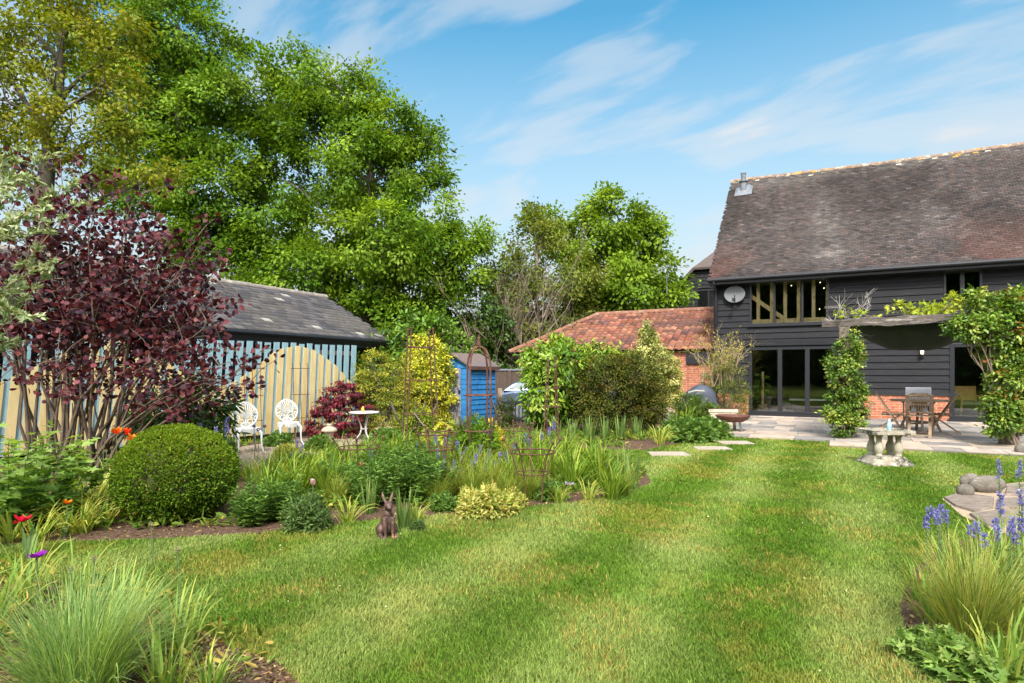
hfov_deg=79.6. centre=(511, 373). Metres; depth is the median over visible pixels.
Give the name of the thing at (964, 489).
boulder
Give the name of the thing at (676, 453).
stepping stone
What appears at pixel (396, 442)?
daylily clump
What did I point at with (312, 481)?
tulip
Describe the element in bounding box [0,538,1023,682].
ground cover
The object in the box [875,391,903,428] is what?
folding chair
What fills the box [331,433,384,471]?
flared support
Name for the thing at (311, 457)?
daylily clump
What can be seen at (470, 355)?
arched obelisk
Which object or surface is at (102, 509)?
fading bulb clump
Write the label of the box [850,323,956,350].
canvas awning
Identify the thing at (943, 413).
folding chair
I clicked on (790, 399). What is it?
table
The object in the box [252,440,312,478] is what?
daylily clump
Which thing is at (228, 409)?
fatsia bush
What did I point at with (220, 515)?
ground cover
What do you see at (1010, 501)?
flagstone
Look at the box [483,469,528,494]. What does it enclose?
grass clump
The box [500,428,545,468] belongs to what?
daylily clump
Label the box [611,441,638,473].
iris clump
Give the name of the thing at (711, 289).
window
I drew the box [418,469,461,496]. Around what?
grass clump
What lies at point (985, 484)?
boulder
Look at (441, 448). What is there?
daylily clump
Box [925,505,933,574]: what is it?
flower spike
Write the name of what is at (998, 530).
flower spike
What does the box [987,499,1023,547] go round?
narcissus foliage
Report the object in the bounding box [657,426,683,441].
fading bulb clump
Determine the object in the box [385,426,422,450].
daylily clump
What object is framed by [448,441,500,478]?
grass clump
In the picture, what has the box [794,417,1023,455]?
patio bedding
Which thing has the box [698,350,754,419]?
rosemary bush
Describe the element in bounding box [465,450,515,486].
grass clump
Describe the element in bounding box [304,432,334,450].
geranium mound
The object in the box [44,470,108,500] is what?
fading bulb clump
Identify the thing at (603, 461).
daylily clump
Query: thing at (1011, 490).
flagstone
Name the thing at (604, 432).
iris clump
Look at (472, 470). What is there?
daylily clump
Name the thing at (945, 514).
flower spike
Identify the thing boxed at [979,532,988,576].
flower spike
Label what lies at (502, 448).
grass clump
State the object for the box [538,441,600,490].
daylily clump
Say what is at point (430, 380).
obelisk
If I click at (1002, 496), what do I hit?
flower spike
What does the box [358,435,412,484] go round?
leafy perennial
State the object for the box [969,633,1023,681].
lady mantle
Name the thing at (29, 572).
narcissus foliage
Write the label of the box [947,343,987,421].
patio door
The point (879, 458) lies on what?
baluster table
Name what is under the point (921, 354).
wall lantern
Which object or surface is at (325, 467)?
leafy perennial
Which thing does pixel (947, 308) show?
grape vine
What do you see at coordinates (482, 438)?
tree lupin
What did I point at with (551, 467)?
daylily clump
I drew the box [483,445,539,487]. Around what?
daylily clump
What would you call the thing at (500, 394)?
gate
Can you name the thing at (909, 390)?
barbecue grill
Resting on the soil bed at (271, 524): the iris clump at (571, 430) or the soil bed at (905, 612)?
the iris clump at (571, 430)
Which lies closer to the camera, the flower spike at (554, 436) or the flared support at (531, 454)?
the flared support at (531, 454)
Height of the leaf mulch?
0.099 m
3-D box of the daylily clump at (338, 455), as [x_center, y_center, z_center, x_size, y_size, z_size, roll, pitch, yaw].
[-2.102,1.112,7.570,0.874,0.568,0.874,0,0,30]
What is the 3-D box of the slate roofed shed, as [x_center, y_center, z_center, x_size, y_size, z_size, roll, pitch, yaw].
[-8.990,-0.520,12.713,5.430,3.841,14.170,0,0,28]
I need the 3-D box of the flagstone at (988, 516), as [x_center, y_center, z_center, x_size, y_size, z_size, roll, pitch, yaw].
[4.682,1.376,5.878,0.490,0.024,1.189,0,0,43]
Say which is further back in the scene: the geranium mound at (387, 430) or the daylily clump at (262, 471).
the geranium mound at (387, 430)
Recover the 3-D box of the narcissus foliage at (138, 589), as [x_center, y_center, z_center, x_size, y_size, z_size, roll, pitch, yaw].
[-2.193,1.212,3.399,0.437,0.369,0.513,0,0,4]
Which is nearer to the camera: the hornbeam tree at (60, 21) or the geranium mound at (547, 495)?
the geranium mound at (547, 495)
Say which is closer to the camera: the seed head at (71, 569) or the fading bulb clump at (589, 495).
the seed head at (71, 569)
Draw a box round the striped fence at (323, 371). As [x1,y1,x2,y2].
[0,331,356,456]
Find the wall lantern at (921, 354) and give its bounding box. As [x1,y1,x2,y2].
[919,351,924,357]
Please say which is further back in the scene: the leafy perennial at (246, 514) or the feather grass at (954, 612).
the leafy perennial at (246, 514)
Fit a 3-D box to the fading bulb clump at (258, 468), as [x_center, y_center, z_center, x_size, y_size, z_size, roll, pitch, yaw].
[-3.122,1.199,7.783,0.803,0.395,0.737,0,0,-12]
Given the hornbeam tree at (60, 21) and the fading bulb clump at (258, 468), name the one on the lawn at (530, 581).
the hornbeam tree at (60, 21)
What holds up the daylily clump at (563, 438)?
on the soil bed at (271, 524)
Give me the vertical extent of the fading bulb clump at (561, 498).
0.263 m
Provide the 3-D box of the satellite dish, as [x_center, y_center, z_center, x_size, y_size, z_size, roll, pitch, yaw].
[7.146,-2.469,19.828,0.494,0.718,0.527,0,0,-26]
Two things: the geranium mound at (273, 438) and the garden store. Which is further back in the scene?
the garden store
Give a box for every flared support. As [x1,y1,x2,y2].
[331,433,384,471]
[414,425,459,479]
[496,420,535,449]
[502,435,561,502]
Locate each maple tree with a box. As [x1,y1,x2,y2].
[54,0,290,282]
[213,30,506,405]
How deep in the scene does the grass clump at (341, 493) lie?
6.43 m
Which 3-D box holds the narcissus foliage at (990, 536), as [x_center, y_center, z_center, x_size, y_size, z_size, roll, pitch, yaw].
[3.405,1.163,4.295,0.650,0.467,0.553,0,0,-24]
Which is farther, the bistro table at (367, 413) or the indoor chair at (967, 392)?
the indoor chair at (967, 392)
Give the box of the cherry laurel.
[513,330,625,429]
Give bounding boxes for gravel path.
[236,434,370,468]
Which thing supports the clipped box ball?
on the soil bed at (271, 524)
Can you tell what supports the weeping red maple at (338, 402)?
on the soil bed at (271, 524)
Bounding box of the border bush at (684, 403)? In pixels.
[667,392,719,418]
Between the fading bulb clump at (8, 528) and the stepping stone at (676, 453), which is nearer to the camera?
the fading bulb clump at (8, 528)
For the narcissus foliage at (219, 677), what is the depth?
2.69 m
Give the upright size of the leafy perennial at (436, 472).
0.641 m
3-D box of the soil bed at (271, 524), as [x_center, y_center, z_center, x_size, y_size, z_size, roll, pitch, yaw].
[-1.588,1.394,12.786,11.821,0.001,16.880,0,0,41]
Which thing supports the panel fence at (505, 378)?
on the lawn at (530, 581)
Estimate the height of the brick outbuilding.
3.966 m
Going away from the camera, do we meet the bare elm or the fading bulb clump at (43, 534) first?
the fading bulb clump at (43, 534)
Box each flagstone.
[944,494,993,511]
[969,510,1023,528]
[996,497,1023,509]
[1005,483,1023,495]
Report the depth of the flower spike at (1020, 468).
5.20 m
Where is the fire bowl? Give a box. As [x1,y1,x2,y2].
[715,414,750,431]
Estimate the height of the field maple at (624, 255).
11.107 m
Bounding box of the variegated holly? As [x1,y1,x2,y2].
[618,318,686,420]
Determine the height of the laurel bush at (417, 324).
3.414 m
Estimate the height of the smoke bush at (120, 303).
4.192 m
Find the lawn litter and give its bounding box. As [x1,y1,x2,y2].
[15,444,960,671]
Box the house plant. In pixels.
[752,372,771,410]
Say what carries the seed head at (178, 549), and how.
on the soil bed at (245, 679)
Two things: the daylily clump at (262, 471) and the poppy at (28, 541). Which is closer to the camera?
the poppy at (28, 541)
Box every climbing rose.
[814,325,873,438]
[938,283,1023,444]
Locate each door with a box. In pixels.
[438,368,460,424]
[745,339,838,417]
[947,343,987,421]
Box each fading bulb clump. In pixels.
[0,507,41,543]
[3,503,77,542]
[35,495,101,534]
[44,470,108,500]
[46,491,118,533]
[69,488,119,526]
[72,471,112,505]
[88,459,109,496]
[240,457,264,480]
[244,455,284,479]
[328,492,379,523]
[405,498,431,522]
[550,481,579,503]
[572,478,608,501]
[642,423,674,444]
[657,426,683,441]
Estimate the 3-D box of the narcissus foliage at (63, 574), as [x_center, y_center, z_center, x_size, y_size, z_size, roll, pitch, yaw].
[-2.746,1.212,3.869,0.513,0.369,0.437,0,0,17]
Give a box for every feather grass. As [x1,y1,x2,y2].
[0,546,228,682]
[875,521,1023,641]
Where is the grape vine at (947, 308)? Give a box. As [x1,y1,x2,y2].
[833,285,991,329]
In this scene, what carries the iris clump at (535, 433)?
on the soil bed at (271, 524)
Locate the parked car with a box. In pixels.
[495,381,628,420]
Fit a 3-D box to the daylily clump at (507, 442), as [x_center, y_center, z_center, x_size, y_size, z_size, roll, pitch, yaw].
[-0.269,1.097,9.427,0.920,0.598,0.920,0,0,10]
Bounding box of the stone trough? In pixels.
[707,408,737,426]
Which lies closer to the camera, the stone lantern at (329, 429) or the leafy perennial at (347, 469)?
the leafy perennial at (347, 469)
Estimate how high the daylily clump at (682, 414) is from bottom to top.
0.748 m
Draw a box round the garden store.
[438,353,499,427]
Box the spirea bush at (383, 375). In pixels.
[349,347,424,433]
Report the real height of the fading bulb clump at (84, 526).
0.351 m
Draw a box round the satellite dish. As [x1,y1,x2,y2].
[724,286,744,307]
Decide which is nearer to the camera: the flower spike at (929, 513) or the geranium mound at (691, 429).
the flower spike at (929, 513)
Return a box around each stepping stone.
[647,451,690,456]
[692,446,732,450]
[717,441,754,444]
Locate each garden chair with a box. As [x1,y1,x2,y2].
[232,402,265,452]
[275,399,303,444]
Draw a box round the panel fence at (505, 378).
[495,369,522,410]
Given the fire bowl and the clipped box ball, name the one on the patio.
the fire bowl
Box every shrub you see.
[0,143,98,368]
[414,412,507,457]
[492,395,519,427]
[678,319,765,386]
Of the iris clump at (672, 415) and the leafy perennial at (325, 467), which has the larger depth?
the iris clump at (672, 415)
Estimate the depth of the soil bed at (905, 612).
3.69 m
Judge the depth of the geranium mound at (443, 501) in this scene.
6.20 m
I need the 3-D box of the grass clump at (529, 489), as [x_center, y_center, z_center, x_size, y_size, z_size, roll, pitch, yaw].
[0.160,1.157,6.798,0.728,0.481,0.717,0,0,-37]
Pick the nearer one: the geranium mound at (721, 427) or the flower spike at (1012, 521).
the flower spike at (1012, 521)
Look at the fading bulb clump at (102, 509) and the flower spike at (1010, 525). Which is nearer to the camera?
the flower spike at (1010, 525)
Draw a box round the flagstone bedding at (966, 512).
[943,482,1023,532]
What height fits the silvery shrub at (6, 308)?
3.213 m
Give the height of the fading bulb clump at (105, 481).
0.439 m
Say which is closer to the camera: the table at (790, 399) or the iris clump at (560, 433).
the iris clump at (560, 433)
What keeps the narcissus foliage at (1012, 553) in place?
on the soil bed at (905, 612)
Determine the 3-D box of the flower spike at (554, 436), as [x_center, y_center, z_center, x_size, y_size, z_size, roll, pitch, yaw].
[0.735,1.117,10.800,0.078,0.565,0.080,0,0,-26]
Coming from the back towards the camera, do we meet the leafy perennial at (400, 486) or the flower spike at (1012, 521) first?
the leafy perennial at (400, 486)
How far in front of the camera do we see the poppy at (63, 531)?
5.20 m
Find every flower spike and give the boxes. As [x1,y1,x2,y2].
[224,416,230,441]
[552,421,555,446]
[921,515,930,578]
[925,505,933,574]
[932,508,939,564]
[933,511,942,574]
[936,504,944,562]
[942,509,950,584]
[966,524,976,580]
[972,520,983,572]
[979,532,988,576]
[991,518,999,556]
[993,526,1002,588]
[995,459,1002,520]
[995,491,1004,550]
[1004,522,1015,579]
[1007,516,1016,569]
[1010,529,1019,589]
[1014,459,1022,522]
[1016,489,1023,538]
[1016,516,1023,582]
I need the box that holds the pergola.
[822,311,1016,444]
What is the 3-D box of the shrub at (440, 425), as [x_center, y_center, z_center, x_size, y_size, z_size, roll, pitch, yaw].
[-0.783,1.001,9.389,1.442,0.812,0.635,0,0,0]
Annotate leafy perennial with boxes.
[224,474,283,527]
[255,467,310,521]
[310,454,352,485]
[325,451,380,498]
[344,453,402,507]
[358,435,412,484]
[366,439,435,501]
[392,435,441,479]
[394,444,462,504]
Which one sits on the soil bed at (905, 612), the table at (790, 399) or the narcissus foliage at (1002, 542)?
the narcissus foliage at (1002, 542)
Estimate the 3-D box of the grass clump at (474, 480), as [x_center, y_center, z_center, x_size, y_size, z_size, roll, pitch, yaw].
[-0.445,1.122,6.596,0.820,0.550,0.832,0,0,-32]
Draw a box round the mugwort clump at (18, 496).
[0,418,111,529]
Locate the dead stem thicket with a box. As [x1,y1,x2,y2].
[427,237,601,368]
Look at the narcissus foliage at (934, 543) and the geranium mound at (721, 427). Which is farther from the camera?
the geranium mound at (721, 427)
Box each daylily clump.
[237,450,307,494]
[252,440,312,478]
[266,448,338,493]
[279,442,321,474]
[291,450,363,492]
[296,436,344,471]
[312,432,373,464]
[318,445,368,474]
[340,430,395,468]
[369,429,421,457]
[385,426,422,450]
[406,434,457,462]
[425,436,487,477]
[457,446,510,483]
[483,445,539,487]
[498,430,517,456]
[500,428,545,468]
[511,427,564,463]
[522,437,570,478]
[534,437,590,474]
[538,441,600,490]
[547,428,588,454]
[563,435,610,466]
[568,432,636,485]
[586,458,645,499]
[668,402,700,420]
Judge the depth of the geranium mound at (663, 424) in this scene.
13.05 m
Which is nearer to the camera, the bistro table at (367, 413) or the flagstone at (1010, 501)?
the flagstone at (1010, 501)
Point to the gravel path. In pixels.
(247, 451)
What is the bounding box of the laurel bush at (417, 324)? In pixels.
[349,304,478,404]
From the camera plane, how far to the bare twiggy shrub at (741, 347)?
18.05 m
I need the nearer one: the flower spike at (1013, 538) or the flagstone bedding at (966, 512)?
the flower spike at (1013, 538)
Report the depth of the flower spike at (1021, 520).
3.60 m
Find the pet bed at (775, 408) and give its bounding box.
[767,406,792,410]
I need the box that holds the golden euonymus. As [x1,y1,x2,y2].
[387,332,460,427]
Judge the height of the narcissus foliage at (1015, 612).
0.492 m
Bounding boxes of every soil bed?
[0,414,680,544]
[0,576,294,682]
[900,532,1022,682]
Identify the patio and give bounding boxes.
[657,413,1023,454]
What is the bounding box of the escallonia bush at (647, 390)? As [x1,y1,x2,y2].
[561,345,676,434]
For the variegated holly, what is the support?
on the soil bed at (271, 524)
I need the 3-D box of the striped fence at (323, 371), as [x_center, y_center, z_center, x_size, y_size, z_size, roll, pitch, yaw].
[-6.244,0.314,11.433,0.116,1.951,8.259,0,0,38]
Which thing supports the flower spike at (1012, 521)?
on the soil bed at (905, 612)
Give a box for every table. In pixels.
[349,411,378,440]
[789,398,826,409]
[855,428,915,466]
[890,399,950,433]
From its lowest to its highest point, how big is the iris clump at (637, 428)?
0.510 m
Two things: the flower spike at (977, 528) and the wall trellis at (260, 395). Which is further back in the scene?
the wall trellis at (260, 395)
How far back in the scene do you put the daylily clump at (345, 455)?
8.57 m
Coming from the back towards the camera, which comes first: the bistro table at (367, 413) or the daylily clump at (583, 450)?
the bistro table at (367, 413)
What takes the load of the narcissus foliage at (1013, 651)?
on the soil bed at (905, 612)
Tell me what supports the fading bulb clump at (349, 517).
on the soil bed at (271, 524)
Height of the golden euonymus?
2.706 m
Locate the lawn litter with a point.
(622, 537)
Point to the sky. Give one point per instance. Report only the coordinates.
(668, 101)
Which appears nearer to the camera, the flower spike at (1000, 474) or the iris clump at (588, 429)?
the flower spike at (1000, 474)
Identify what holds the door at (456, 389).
in the garden store
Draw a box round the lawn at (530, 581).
[0,395,1019,682]
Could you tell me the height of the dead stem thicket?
6.742 m
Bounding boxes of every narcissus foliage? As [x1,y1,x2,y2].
[0,528,73,607]
[0,546,60,636]
[35,535,125,599]
[90,553,167,623]
[105,616,212,682]
[145,573,224,655]
[175,635,263,682]
[886,553,943,601]
[921,516,1023,600]
[928,521,976,569]
[932,523,1020,577]
[945,548,1023,624]
[947,508,1020,559]
[958,603,1023,682]
[961,513,1023,586]
[976,566,1023,643]
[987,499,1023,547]
[988,527,1023,571]
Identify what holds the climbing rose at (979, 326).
on the patio
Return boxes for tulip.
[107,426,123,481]
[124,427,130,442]
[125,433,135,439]
[302,479,314,496]
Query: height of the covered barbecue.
1.092 m
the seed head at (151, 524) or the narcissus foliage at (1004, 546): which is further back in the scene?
the seed head at (151, 524)
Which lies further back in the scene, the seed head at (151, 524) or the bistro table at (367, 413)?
the bistro table at (367, 413)
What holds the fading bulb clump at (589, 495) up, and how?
on the soil bed at (271, 524)
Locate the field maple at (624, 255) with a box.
[517,180,700,319]
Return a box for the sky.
[0,0,1023,367]
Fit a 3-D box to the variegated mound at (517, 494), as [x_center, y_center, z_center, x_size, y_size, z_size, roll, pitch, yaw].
[-0.036,1.293,6.486,0.486,0.254,0.467,0,0,41]
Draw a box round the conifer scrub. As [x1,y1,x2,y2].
[354,290,492,406]
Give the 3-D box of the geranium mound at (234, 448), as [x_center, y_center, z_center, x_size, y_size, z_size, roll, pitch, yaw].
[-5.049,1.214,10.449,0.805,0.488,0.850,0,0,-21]
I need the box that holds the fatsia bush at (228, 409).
[109,367,250,447]
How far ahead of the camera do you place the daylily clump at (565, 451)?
8.39 m
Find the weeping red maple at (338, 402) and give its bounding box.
[302,380,377,439]
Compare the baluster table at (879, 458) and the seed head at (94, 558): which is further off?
the baluster table at (879, 458)
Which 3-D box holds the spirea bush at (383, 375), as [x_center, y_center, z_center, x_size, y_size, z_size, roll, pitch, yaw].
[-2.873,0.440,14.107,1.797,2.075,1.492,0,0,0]
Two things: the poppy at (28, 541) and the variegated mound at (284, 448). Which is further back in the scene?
the variegated mound at (284, 448)
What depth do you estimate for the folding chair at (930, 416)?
13.00 m
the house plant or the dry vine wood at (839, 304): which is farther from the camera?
the house plant
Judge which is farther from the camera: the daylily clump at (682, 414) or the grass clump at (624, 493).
the daylily clump at (682, 414)
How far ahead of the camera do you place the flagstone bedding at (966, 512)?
6.54 m
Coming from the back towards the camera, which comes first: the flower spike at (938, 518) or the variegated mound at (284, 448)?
the variegated mound at (284, 448)
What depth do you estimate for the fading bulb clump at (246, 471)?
7.93 m
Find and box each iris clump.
[354,474,386,513]
[393,483,416,528]
[514,429,526,446]
[526,425,545,445]
[550,419,563,439]
[565,416,579,441]
[581,415,599,439]
[596,415,614,440]
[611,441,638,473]
[612,416,626,439]
[619,452,642,489]
[628,416,642,435]
[666,410,677,420]
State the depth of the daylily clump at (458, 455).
7.91 m
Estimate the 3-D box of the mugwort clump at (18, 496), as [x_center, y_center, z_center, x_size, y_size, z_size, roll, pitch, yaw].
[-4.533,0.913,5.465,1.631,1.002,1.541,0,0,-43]
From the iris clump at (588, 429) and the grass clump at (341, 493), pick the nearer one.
the grass clump at (341, 493)
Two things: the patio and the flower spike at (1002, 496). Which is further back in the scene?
the patio
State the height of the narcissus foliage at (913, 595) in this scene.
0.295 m
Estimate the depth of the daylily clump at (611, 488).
6.72 m
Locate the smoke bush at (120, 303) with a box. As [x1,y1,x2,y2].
[0,145,284,491]
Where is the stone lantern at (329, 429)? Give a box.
[321,424,337,442]
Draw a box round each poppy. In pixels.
[12,514,38,559]
[23,549,51,628]
[60,499,71,537]
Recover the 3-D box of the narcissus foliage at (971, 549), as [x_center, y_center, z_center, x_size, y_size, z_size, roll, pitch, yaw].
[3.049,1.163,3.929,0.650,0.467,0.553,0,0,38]
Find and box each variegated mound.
[272,442,304,457]
[453,478,523,520]
[498,484,528,507]
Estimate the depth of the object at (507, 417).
15.73 m
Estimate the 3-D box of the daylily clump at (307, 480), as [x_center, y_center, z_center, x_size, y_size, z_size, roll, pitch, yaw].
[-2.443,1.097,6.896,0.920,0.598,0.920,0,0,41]
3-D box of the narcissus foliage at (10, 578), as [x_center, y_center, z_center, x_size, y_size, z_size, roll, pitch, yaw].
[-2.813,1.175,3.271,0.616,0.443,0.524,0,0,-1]
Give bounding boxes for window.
[697,289,713,311]
[748,279,828,326]
[941,269,981,300]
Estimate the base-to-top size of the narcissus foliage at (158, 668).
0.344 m
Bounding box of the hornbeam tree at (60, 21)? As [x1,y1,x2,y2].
[0,0,194,250]
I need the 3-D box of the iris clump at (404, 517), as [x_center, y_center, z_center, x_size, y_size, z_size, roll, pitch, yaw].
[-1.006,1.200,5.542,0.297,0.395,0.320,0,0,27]
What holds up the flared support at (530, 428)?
on the soil bed at (271, 524)
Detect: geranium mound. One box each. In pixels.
[224,435,240,451]
[263,429,295,446]
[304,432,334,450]
[367,425,405,444]
[427,490,458,513]
[532,479,569,502]
[655,418,676,435]
[663,413,718,442]
[695,413,733,439]
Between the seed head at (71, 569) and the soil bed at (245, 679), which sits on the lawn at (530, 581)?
the soil bed at (245, 679)
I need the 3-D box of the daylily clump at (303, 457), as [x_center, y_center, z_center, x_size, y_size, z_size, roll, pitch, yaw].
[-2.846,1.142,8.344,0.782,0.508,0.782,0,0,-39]
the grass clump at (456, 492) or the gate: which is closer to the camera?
the grass clump at (456, 492)
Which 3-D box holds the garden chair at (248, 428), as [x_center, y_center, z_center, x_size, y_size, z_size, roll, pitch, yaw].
[-4.627,0.957,10.760,0.499,0.894,0.590,0,0,-34]
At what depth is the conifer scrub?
26.17 m
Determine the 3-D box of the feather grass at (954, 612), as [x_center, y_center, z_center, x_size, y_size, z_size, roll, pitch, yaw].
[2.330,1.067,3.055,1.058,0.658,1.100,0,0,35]
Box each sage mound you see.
[276,492,333,533]
[408,518,425,531]
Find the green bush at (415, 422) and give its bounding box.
[385,402,442,438]
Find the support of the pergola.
on the patio
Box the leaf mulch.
[0,444,1011,682]
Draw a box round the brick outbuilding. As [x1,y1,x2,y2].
[508,306,713,412]
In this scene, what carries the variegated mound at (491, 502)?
on the soil bed at (271, 524)
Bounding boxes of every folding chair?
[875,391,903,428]
[905,393,933,437]
[927,392,961,434]
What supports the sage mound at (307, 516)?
on the soil bed at (271, 524)
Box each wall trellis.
[242,363,262,441]
[290,363,309,438]
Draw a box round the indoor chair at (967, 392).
[955,386,986,415]
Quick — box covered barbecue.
[684,385,717,408]
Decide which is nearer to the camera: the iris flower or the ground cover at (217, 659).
the ground cover at (217, 659)
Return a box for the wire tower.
[542,356,561,443]
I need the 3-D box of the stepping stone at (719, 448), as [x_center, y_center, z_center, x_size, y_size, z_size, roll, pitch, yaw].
[3.681,1.386,11.311,0.653,0.028,0.492,0,0,0]
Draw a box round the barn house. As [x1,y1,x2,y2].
[707,142,1023,421]
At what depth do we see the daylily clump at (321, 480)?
6.86 m
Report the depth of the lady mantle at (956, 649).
2.74 m
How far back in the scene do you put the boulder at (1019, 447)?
10.47 m
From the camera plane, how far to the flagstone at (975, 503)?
6.53 m
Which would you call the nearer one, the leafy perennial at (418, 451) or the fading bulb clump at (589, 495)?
the fading bulb clump at (589, 495)
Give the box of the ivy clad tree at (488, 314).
[474,291,519,368]
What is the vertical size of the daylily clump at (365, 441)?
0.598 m
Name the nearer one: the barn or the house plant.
the house plant
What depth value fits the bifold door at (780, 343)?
19.22 m
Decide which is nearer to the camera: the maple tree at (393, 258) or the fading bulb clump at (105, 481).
the fading bulb clump at (105, 481)
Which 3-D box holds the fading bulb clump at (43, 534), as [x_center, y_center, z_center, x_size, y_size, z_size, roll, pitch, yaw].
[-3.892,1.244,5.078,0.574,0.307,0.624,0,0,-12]
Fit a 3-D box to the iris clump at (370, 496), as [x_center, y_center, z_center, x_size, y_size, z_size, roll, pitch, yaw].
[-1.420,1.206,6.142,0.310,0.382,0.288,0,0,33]
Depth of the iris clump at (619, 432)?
12.77 m
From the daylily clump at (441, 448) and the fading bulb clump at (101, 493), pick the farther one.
the daylily clump at (441, 448)
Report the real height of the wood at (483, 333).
7.302 m
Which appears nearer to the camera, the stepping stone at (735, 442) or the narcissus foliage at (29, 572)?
the narcissus foliage at (29, 572)
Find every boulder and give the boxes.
[956,484,974,494]
[959,473,1006,492]
[1014,443,1023,452]
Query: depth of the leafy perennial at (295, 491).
5.79 m
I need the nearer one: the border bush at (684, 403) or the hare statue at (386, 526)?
the hare statue at (386, 526)
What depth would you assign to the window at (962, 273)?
17.17 m
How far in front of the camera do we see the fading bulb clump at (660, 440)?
12.00 m
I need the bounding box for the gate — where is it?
[498,388,615,422]
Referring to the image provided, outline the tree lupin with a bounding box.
[446,410,501,464]
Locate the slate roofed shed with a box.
[0,244,395,458]
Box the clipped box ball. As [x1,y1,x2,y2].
[107,422,242,525]
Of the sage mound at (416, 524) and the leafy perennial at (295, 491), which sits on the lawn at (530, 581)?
the sage mound at (416, 524)
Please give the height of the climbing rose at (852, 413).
2.439 m
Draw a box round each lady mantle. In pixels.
[884,622,978,675]
[917,632,1023,682]
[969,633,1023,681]
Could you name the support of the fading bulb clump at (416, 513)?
on the lawn at (530, 581)
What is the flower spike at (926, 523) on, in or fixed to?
on the soil bed at (905, 612)
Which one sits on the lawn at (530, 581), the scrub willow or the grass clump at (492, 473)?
the scrub willow
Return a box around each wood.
[340,293,631,392]
[824,288,883,338]
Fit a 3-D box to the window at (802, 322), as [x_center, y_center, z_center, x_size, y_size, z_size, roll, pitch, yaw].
[8.663,-2.260,19.252,2.390,1.560,0.160,0,0,28]
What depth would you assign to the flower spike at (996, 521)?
3.80 m
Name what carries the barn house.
on the lawn at (530, 581)
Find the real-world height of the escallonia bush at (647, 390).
2.300 m
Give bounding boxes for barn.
[659,252,714,311]
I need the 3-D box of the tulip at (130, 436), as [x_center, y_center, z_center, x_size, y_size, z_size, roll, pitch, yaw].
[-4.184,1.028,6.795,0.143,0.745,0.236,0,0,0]
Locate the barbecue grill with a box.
[902,387,934,429]
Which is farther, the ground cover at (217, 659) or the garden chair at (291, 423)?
the garden chair at (291, 423)
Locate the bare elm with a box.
[433,208,609,368]
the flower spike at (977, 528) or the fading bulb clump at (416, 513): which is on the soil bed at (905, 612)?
the flower spike at (977, 528)
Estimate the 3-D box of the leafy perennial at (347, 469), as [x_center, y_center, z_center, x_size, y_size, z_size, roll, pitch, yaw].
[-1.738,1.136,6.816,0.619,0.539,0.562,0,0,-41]
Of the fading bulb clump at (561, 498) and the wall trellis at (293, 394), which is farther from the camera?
the wall trellis at (293, 394)
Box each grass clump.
[315,469,352,506]
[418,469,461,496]
[436,454,474,496]
[444,457,501,496]
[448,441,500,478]
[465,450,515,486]
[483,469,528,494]
[486,440,522,471]
[507,462,559,499]
[610,467,638,496]
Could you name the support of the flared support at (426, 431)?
on the soil bed at (271, 524)
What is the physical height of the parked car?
1.306 m
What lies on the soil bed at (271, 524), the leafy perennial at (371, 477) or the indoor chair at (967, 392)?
the leafy perennial at (371, 477)
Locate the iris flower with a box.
[562,481,573,500]
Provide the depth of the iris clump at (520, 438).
10.26 m
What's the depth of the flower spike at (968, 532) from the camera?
3.70 m
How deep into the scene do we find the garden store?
15.31 m
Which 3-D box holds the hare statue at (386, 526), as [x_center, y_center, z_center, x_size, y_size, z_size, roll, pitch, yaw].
[-1.067,1.209,5.255,0.183,0.394,0.251,0,0,-22]
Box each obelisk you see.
[402,327,439,449]
[463,335,494,460]
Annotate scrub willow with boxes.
[467,196,615,359]
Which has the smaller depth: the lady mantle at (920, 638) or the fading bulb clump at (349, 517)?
the lady mantle at (920, 638)
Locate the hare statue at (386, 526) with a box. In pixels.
[376,491,398,539]
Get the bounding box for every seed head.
[66,566,74,611]
[89,554,97,593]
[149,522,153,567]
[174,546,180,614]
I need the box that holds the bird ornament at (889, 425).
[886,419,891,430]
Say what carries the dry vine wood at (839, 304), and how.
on the pergola
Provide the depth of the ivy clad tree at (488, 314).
24.59 m
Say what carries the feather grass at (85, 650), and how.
on the soil bed at (245, 679)
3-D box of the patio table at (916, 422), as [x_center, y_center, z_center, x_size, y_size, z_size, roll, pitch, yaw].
[9.387,0.986,14.150,1.170,0.750,1.170,0,0,-20]
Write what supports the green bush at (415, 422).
on the soil bed at (271, 524)
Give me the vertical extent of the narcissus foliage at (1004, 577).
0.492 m
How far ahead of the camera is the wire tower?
11.35 m
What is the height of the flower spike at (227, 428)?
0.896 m
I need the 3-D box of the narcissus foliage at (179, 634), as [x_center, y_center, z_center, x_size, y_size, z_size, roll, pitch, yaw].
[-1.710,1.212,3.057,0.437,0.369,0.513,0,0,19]
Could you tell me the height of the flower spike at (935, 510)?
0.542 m
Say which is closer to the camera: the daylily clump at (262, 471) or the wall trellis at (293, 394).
the daylily clump at (262, 471)
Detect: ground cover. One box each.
[0,425,674,531]
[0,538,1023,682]

